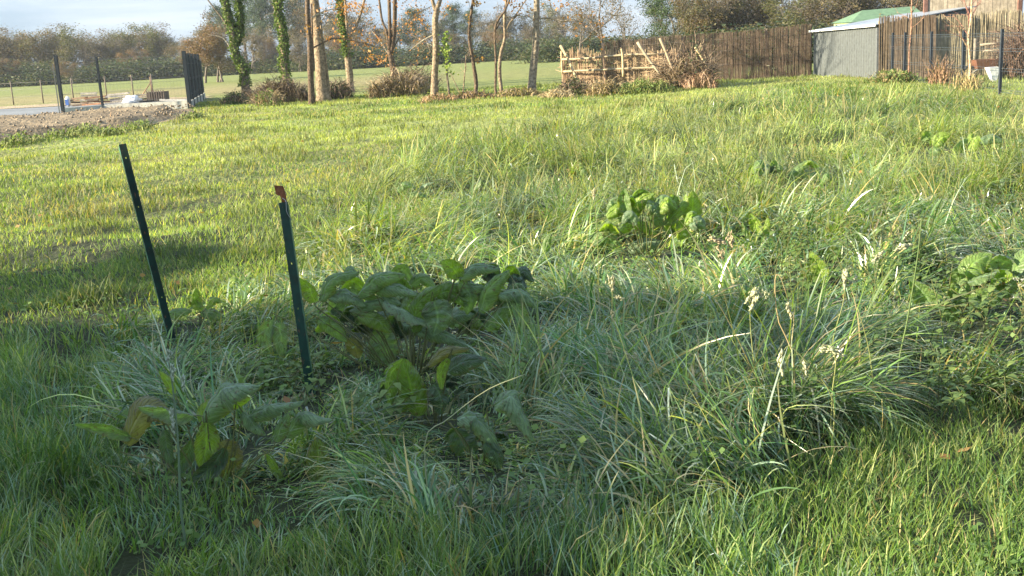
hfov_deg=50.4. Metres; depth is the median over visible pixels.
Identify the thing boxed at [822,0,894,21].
bare coppice tree
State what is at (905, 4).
bare coppice tree
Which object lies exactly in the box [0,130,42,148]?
grass tussock
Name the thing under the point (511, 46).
hedge bush
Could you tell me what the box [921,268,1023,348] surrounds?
nettle plant
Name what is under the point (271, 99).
bramble thicket
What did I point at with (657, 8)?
ivy covered tree
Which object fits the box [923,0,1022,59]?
wooden building
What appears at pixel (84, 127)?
grass tussock
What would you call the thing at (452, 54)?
hedge bush
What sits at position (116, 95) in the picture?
plank stack
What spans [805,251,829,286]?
dock plant
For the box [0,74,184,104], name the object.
field wire fence
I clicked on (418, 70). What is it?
bramble thicket
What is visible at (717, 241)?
seed grass stem
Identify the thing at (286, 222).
steel stake
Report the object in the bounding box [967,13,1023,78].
garden shrub
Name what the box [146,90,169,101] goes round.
slatted crate
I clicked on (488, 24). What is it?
bare coppice tree
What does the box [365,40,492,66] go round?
hedge bush
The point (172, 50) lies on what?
bare oak tree
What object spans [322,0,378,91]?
forked tree
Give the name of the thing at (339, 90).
bramble thicket
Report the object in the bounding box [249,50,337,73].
hedge bush
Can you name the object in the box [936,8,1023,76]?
bamboo screen
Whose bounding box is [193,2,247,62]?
pine tree
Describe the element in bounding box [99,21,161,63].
olive leaved tree
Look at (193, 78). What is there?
dark panel fence
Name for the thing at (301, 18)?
bare oak tree
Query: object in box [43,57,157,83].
hedge bush
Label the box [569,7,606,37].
bare oak tree
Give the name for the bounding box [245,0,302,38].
pine tree
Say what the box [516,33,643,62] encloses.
hedge bush
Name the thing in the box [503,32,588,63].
hedge bush
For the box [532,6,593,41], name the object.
bare coppice tree
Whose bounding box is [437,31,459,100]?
ivy covered sapling
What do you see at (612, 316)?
seed grass stem
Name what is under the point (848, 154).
dock plant
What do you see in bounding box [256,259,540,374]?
dock plant
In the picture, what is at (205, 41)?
russet tree
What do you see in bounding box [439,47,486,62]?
hedge bush
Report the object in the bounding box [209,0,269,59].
pine tree
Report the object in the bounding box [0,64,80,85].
hedge bush
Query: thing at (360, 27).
bare oak tree
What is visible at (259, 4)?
tree
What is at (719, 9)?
bare coppice tree
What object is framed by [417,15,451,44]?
bare oak tree
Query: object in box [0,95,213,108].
gravel strip
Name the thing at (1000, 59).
wire fence
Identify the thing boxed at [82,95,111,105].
plank stack
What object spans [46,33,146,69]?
bare coppice tree
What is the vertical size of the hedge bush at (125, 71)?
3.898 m
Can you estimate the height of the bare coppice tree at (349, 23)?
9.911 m
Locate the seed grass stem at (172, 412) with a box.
[166,349,187,549]
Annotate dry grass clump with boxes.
[417,92,459,103]
[539,86,575,98]
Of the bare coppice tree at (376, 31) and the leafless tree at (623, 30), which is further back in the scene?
the bare coppice tree at (376, 31)
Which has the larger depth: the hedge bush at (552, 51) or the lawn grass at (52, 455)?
the hedge bush at (552, 51)
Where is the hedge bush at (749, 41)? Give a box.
[652,18,813,64]
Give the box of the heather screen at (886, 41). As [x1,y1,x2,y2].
[878,13,936,78]
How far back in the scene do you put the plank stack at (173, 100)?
50.05 m
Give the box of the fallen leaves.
[8,79,1020,566]
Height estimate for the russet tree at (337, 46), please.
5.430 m
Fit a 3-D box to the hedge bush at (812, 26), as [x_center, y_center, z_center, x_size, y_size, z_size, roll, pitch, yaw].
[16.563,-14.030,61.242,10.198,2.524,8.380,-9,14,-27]
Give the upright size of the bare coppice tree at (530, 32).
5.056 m
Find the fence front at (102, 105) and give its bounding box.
[52,55,187,112]
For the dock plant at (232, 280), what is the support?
on the ground at (512, 74)
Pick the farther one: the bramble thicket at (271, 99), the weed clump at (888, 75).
the bramble thicket at (271, 99)
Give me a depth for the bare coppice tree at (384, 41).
151.39 m
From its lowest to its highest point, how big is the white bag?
0.489 m
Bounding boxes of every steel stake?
[119,143,176,343]
[274,185,315,394]
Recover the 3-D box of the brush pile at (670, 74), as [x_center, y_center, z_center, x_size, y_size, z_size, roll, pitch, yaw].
[5.653,-7.218,35.218,3.092,1.598,3.371,-3,12,0]
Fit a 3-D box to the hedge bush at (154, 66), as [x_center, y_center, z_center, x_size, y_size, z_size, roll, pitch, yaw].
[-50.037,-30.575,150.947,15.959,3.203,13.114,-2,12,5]
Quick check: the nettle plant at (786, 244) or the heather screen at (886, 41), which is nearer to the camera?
the nettle plant at (786, 244)
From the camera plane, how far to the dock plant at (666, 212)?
8.38 m
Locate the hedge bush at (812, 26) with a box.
[779,16,839,48]
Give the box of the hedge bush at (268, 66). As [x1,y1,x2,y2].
[255,58,297,72]
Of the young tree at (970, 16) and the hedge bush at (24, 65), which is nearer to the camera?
the young tree at (970, 16)
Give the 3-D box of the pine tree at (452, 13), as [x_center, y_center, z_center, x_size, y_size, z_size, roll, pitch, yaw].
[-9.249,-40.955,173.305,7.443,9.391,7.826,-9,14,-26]
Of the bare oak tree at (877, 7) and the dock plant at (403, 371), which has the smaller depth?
the dock plant at (403, 371)
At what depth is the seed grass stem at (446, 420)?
3.69 m
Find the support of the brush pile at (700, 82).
on the ground at (512, 74)
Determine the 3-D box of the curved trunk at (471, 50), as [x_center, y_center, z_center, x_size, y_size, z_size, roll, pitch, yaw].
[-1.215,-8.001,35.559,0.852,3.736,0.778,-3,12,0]
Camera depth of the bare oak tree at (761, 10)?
67.14 m
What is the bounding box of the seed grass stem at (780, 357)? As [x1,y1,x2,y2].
[777,346,834,439]
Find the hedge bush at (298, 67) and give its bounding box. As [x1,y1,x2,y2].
[274,54,339,72]
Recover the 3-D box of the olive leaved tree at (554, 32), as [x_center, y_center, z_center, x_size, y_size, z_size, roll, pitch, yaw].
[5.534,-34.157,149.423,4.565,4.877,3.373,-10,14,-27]
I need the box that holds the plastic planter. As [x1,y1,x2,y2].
[985,67,998,81]
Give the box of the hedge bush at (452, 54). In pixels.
[403,44,480,64]
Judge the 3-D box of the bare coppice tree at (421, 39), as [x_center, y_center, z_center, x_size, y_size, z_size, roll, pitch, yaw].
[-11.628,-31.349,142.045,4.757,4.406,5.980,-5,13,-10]
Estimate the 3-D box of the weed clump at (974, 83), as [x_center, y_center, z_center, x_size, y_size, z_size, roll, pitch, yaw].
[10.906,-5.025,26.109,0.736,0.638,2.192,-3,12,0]
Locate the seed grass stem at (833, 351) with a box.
[819,345,846,435]
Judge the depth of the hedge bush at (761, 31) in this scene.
56.62 m
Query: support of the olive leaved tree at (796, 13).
on the ground at (512, 74)
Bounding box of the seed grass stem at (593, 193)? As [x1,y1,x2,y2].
[592,187,598,292]
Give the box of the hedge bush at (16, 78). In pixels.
[0,68,37,85]
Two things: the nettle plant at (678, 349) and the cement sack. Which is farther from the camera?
the cement sack
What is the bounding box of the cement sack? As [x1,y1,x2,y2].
[65,96,70,106]
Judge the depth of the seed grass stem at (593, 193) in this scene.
6.56 m
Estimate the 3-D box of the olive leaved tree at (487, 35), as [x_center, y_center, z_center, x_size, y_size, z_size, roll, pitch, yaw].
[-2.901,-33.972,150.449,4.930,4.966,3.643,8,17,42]
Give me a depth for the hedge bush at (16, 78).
146.38 m
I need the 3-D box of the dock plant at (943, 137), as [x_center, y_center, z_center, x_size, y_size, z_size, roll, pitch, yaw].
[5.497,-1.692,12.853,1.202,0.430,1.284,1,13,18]
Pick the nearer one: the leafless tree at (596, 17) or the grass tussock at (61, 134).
the grass tussock at (61, 134)
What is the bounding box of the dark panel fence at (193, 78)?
[181,51,205,108]
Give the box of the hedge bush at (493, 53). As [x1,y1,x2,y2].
[475,39,530,61]
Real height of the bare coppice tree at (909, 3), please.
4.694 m
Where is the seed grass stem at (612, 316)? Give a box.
[605,274,641,396]
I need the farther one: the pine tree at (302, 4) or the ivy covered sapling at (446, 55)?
the pine tree at (302, 4)
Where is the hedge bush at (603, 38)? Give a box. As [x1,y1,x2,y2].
[590,31,637,47]
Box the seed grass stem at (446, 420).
[424,374,524,486]
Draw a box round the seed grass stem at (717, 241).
[708,229,742,327]
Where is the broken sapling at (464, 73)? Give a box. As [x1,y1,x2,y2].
[450,50,469,91]
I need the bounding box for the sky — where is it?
[0,0,1023,68]
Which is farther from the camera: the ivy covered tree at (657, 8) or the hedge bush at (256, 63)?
the hedge bush at (256, 63)
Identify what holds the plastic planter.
on the ground at (512, 74)
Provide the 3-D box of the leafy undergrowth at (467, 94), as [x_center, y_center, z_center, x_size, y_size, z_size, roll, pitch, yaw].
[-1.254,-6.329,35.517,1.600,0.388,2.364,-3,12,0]
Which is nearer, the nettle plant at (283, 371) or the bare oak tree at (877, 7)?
the nettle plant at (283, 371)
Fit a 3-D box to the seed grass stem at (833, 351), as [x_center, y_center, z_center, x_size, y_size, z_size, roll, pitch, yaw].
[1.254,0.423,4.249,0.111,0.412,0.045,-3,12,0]
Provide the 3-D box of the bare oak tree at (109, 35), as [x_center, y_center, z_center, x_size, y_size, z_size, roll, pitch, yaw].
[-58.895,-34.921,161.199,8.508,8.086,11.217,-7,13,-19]
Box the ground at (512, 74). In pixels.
[0,26,1023,575]
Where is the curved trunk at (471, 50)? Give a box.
[462,0,485,92]
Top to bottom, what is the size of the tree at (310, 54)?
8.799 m
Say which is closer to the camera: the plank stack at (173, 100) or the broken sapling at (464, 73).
the broken sapling at (464, 73)
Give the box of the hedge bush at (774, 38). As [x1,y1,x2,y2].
[722,17,813,66]
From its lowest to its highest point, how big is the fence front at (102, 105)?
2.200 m
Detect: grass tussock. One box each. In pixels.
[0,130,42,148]
[35,126,83,140]
[61,121,105,134]
[81,122,132,136]
[116,118,161,131]
[175,110,208,119]
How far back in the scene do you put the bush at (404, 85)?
40.98 m
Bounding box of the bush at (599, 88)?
[580,75,623,96]
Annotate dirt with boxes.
[0,105,193,141]
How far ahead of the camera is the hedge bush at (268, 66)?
147.14 m
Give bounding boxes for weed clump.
[864,67,922,84]
[920,51,960,85]
[948,66,991,91]
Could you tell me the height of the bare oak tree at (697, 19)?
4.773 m
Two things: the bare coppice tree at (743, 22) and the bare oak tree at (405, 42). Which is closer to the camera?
the bare coppice tree at (743, 22)
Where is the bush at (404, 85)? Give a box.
[355,66,438,98]
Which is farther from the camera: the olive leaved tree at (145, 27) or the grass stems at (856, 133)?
the olive leaved tree at (145, 27)
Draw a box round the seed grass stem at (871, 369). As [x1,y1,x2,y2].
[857,307,878,437]
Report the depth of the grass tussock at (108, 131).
26.88 m
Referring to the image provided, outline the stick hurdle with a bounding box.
[557,38,706,92]
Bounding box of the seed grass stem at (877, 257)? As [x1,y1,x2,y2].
[830,243,913,360]
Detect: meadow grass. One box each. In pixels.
[295,68,1023,251]
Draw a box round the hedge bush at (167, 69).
[142,54,235,78]
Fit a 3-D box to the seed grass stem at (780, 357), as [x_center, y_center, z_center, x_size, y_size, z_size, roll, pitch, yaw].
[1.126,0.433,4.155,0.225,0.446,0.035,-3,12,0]
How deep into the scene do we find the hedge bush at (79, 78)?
144.04 m
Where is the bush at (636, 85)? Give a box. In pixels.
[610,75,678,95]
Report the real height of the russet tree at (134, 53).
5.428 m
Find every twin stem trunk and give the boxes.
[486,0,509,95]
[488,0,525,91]
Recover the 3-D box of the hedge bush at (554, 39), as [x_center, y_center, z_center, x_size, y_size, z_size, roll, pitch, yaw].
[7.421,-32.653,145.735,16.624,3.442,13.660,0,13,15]
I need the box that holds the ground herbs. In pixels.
[0,107,1023,575]
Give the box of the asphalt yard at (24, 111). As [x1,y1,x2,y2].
[0,98,211,115]
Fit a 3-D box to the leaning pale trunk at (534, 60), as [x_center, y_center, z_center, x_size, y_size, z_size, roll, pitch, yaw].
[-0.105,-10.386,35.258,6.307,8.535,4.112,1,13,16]
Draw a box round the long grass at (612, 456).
[16,162,1023,567]
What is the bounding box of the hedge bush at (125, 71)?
[96,52,182,80]
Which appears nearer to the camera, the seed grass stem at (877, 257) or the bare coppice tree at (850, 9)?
the seed grass stem at (877, 257)
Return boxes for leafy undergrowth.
[451,88,493,99]
[490,85,543,97]
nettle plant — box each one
[162,338,343,396]
[324,381,425,431]
[598,330,763,379]
[748,198,824,281]
[749,241,992,316]
[769,333,1023,434]
[778,193,1023,284]
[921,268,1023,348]
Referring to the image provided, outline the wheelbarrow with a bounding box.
[965,56,1019,78]
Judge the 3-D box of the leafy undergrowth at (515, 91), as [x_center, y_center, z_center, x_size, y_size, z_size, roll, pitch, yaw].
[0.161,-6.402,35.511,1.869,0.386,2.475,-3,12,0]
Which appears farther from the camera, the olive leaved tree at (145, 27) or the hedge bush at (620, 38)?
the olive leaved tree at (145, 27)
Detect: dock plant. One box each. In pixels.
[74,371,332,494]
[158,288,224,323]
[226,271,250,294]
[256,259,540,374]
[377,345,485,424]
[394,180,481,217]
[443,389,534,469]
[536,234,564,284]
[570,166,587,180]
[586,188,705,256]
[741,214,770,240]
[747,160,831,191]
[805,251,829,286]
[843,153,857,162]
[898,249,1023,321]
[921,131,1023,158]
[988,177,1008,192]
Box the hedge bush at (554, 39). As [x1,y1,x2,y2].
[510,31,596,59]
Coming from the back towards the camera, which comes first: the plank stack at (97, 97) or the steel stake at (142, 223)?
the plank stack at (97, 97)
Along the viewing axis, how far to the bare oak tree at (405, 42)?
185.36 m
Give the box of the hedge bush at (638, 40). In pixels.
[584,30,670,58]
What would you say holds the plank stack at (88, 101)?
on the asphalt yard at (24, 111)
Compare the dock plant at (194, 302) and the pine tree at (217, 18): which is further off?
the pine tree at (217, 18)
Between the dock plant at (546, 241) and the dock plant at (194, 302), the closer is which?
the dock plant at (194, 302)
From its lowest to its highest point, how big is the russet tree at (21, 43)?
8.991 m
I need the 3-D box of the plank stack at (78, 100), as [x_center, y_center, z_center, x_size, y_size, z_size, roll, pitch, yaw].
[-20.382,-8.761,51.123,0.948,0.400,0.434,-4,12,-4]
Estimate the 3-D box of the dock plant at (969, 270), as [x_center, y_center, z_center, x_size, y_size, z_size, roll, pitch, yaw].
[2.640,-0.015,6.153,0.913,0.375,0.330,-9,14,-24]
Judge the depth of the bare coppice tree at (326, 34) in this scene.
150.67 m
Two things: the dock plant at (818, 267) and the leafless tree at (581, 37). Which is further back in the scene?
the leafless tree at (581, 37)
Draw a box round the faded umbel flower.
[1013,277,1023,331]
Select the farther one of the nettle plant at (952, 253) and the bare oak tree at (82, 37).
the bare oak tree at (82, 37)
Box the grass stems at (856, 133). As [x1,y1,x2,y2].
[120,83,1023,370]
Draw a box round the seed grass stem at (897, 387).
[896,218,921,410]
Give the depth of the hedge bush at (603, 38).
109.65 m
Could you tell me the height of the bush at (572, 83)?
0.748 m
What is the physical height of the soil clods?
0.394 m
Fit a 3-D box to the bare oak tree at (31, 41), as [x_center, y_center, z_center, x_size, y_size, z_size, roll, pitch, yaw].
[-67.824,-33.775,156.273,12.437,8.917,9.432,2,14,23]
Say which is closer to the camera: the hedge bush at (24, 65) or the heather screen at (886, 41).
the heather screen at (886, 41)
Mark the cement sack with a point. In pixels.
(67, 100)
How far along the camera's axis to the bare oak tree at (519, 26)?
177.70 m
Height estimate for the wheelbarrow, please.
0.679 m
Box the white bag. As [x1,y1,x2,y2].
[122,95,142,102]
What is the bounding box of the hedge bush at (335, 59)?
[290,48,384,71]
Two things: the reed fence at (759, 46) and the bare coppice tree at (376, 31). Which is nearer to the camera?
the reed fence at (759, 46)
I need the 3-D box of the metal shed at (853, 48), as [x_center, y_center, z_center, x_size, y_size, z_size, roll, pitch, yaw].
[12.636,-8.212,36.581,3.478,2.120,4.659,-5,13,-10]
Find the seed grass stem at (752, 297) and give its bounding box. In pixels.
[744,287,769,396]
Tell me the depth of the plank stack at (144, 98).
51.03 m
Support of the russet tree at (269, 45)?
on the ground at (512, 74)
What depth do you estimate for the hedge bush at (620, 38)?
105.31 m
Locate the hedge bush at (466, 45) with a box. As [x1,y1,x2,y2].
[440,39,530,62]
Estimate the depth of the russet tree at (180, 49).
146.87 m
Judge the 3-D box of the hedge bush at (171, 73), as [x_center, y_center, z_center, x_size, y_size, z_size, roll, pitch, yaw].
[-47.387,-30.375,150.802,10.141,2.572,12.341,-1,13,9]
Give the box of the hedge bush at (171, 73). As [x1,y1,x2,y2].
[136,61,182,77]
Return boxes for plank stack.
[70,97,87,105]
[80,92,98,103]
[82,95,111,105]
[105,92,129,103]
[136,94,146,101]
[159,99,186,100]
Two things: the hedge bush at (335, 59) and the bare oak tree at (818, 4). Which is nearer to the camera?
the bare oak tree at (818, 4)
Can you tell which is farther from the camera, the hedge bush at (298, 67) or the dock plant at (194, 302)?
the hedge bush at (298, 67)
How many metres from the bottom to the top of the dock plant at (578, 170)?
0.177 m
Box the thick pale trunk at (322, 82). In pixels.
[310,0,331,101]
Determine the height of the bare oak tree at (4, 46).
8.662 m
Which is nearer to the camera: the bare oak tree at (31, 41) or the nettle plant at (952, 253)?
the nettle plant at (952, 253)
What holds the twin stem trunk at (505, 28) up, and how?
on the ground at (512, 74)
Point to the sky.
(183, 17)
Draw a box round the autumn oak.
[351,0,455,73]
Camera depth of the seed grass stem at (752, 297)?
4.35 m
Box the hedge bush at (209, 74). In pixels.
[182,58,272,75]
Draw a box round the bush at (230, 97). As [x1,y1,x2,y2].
[212,88,251,104]
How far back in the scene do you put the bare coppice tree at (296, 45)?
140.09 m
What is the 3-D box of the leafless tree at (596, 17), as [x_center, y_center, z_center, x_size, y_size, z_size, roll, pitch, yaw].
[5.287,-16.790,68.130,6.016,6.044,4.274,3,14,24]
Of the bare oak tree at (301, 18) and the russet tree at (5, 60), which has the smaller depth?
the russet tree at (5, 60)
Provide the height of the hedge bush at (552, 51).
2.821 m
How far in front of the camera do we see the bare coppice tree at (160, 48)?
161.17 m
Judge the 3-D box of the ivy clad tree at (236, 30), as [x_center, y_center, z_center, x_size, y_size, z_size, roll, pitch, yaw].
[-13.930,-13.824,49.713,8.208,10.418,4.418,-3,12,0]
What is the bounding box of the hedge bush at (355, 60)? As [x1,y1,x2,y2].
[296,42,417,70]
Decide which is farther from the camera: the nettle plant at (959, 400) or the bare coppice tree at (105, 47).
the bare coppice tree at (105, 47)
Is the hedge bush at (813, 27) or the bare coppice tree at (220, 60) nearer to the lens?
the hedge bush at (813, 27)
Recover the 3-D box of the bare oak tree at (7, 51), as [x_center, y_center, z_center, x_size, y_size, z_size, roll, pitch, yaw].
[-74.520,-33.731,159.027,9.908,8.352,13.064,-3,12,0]
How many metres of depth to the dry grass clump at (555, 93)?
33.65 m
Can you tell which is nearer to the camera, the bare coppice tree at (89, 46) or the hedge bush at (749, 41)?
the hedge bush at (749, 41)
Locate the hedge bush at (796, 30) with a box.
[758,20,832,62]
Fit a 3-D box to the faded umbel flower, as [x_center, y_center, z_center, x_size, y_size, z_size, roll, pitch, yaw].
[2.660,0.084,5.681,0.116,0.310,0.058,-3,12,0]
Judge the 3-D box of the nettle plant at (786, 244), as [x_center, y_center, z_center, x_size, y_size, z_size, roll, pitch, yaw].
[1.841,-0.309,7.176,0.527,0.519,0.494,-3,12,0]
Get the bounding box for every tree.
[0,26,65,82]
[0,29,52,63]
[0,33,30,64]
[0,33,33,63]
[0,55,20,85]
[6,20,85,64]
[29,22,89,69]
[40,25,93,68]
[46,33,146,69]
[50,57,76,83]
[64,30,117,66]
[87,27,137,61]
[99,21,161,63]
[113,21,180,56]
[115,22,170,58]
[115,42,152,68]
[129,31,179,61]
[155,30,209,59]
[174,38,194,62]
[177,11,228,82]
[191,25,259,81]
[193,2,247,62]
[198,0,260,96]
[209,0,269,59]
[229,25,276,73]
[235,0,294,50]
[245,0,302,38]
[260,25,278,71]
[264,0,293,86]
[267,0,322,51]
[275,31,330,71]
[286,0,351,45]
[296,4,375,51]
[300,0,392,104]
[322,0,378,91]
[322,21,348,56]
[327,31,364,52]
[328,1,376,45]
[362,19,403,51]
[371,29,403,51]
[385,16,418,56]
[396,5,439,51]
[403,32,432,64]
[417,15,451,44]
[438,0,473,44]
[439,28,474,52]
[454,7,487,44]
[463,10,523,43]
[477,26,502,47]
[481,25,510,48]
[493,3,532,40]
[515,0,557,39]
[516,23,546,43]
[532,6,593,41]
[543,22,565,40]
[546,0,628,57]
[551,0,639,42]
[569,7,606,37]
[602,4,642,44]
[632,0,714,41]
[638,0,676,43]
[667,0,771,34]
[669,0,716,38]
[694,0,748,32]
[709,0,825,30]
[720,0,823,28]
[739,0,783,26]
[749,0,832,27]
[761,0,831,28]
[775,0,889,27]
[780,0,878,24]
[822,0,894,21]
[825,0,918,22]
[860,0,922,11]
[888,0,925,72]
[892,0,922,7]
[937,0,981,89]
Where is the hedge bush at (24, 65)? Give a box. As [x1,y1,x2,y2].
[0,56,72,87]
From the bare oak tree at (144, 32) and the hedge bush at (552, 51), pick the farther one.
the bare oak tree at (144, 32)
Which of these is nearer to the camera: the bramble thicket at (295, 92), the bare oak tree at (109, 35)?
the bramble thicket at (295, 92)
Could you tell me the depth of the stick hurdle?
36.67 m
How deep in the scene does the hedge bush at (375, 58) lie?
140.58 m
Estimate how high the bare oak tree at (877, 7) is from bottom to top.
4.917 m
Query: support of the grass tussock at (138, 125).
on the ground at (512, 74)
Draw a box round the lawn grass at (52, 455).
[0,243,1023,575]
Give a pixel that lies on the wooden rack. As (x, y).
(974, 52)
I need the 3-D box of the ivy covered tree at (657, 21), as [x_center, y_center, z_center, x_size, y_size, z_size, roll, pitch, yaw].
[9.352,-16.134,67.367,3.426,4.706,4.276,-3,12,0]
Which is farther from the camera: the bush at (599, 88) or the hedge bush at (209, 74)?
the hedge bush at (209, 74)
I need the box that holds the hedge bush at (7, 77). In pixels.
[0,67,21,85]
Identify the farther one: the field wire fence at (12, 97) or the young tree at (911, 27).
the field wire fence at (12, 97)
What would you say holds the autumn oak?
on the ground at (512, 74)
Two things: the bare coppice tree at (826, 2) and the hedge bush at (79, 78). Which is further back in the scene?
the hedge bush at (79, 78)
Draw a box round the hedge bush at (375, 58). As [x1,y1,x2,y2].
[327,42,415,69]
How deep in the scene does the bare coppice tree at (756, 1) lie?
67.15 m
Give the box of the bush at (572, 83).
[546,74,596,95]
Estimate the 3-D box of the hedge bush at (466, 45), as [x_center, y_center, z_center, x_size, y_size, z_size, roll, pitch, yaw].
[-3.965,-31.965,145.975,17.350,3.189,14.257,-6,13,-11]
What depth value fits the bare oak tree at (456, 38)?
144.38 m
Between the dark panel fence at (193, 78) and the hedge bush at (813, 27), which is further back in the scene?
the hedge bush at (813, 27)
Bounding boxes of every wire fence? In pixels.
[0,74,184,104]
[889,29,1023,94]
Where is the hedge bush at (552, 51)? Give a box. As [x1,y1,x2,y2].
[515,35,605,63]
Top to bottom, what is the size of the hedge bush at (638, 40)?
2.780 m
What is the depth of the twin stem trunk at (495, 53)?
35.10 m
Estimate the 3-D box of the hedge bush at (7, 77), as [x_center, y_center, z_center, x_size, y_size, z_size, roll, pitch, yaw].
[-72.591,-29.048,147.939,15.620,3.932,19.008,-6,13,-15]
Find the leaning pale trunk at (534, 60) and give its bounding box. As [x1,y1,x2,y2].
[493,0,615,90]
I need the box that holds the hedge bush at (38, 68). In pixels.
[1,60,88,86]
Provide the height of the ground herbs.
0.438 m
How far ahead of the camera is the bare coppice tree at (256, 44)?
145.68 m
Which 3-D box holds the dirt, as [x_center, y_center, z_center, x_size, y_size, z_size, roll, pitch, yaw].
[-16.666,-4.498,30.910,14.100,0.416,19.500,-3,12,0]
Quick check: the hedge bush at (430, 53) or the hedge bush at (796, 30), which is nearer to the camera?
the hedge bush at (796, 30)
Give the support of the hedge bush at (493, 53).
on the ground at (512, 74)
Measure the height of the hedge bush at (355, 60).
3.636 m
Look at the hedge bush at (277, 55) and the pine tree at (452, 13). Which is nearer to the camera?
the hedge bush at (277, 55)
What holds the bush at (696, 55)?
on the ground at (512, 74)
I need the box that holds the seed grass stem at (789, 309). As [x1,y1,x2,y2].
[774,274,794,429]
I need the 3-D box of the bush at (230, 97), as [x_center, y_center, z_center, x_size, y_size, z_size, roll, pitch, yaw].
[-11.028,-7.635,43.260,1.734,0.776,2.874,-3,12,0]
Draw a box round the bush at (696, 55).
[621,30,756,88]
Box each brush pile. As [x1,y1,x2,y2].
[643,38,730,88]
[675,68,723,89]
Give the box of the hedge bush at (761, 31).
[702,17,813,65]
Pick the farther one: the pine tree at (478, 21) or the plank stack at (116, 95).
the pine tree at (478, 21)
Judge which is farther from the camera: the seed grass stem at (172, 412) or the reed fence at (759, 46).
the reed fence at (759, 46)
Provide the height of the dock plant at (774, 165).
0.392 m
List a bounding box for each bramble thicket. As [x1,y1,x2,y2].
[233,72,315,104]
[246,86,290,106]
[315,76,356,99]
[374,57,452,94]
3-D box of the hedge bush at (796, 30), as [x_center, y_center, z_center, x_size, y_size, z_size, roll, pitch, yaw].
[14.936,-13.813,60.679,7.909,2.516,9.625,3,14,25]
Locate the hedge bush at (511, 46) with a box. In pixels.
[472,35,559,60]
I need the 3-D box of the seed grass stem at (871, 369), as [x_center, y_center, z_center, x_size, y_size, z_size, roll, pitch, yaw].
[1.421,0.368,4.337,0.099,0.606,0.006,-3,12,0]
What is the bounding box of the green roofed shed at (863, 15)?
[833,6,919,25]
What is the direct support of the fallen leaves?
on the ground at (512, 74)
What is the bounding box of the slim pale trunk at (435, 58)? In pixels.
[406,0,441,95]
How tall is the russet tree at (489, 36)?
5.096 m
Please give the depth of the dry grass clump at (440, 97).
34.78 m
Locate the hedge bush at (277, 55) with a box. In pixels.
[230,49,331,72]
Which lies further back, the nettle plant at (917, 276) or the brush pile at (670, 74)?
the brush pile at (670, 74)
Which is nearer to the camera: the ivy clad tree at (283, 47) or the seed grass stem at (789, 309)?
the seed grass stem at (789, 309)
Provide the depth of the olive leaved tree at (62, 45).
153.33 m
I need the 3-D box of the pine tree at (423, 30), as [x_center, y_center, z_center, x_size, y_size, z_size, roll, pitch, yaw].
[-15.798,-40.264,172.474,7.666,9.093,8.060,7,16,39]
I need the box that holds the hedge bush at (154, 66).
[100,56,182,80]
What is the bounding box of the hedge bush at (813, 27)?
[788,16,831,59]
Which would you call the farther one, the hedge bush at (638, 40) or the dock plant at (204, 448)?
the hedge bush at (638, 40)
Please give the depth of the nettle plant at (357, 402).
4.68 m
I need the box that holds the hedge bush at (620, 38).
[585,30,672,58]
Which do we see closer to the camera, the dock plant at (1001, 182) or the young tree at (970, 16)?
the dock plant at (1001, 182)
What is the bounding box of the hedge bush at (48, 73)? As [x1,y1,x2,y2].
[7,63,118,86]
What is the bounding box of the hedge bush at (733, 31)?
[659,19,796,64]
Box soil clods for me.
[0,103,192,134]
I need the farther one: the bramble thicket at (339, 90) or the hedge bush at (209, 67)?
the hedge bush at (209, 67)
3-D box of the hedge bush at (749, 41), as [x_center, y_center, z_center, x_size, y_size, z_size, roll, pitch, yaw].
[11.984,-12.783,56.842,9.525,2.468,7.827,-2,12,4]
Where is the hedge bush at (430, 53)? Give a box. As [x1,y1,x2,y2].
[394,40,484,64]
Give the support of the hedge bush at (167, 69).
on the ground at (512, 74)
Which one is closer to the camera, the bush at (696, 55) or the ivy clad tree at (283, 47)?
the bush at (696, 55)
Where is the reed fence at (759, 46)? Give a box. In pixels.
[604,24,811,79]
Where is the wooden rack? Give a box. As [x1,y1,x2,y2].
[972,38,1015,76]
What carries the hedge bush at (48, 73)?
on the ground at (512, 74)
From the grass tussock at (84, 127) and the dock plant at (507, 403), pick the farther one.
the grass tussock at (84, 127)
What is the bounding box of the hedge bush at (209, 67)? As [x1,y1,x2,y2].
[132,53,268,79]
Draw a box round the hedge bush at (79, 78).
[37,65,129,84]
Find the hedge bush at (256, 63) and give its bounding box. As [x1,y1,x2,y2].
[224,61,266,74]
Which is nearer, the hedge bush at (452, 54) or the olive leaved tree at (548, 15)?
the hedge bush at (452, 54)
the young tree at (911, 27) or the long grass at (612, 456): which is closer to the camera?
the long grass at (612, 456)
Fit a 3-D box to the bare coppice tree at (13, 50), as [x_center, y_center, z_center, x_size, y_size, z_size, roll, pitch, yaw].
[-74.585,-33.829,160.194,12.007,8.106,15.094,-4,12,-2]
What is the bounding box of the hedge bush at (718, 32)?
[667,22,772,66]
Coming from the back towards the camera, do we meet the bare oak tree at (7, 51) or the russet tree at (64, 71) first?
the bare oak tree at (7, 51)
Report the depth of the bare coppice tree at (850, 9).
63.08 m
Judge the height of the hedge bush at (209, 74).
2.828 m
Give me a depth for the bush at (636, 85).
33.77 m
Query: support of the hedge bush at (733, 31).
on the ground at (512, 74)
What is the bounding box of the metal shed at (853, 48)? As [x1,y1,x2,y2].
[809,6,975,78]
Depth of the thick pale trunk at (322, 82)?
39.92 m
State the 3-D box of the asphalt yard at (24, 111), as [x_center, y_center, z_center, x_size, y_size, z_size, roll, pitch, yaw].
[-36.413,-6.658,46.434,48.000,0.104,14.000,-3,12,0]

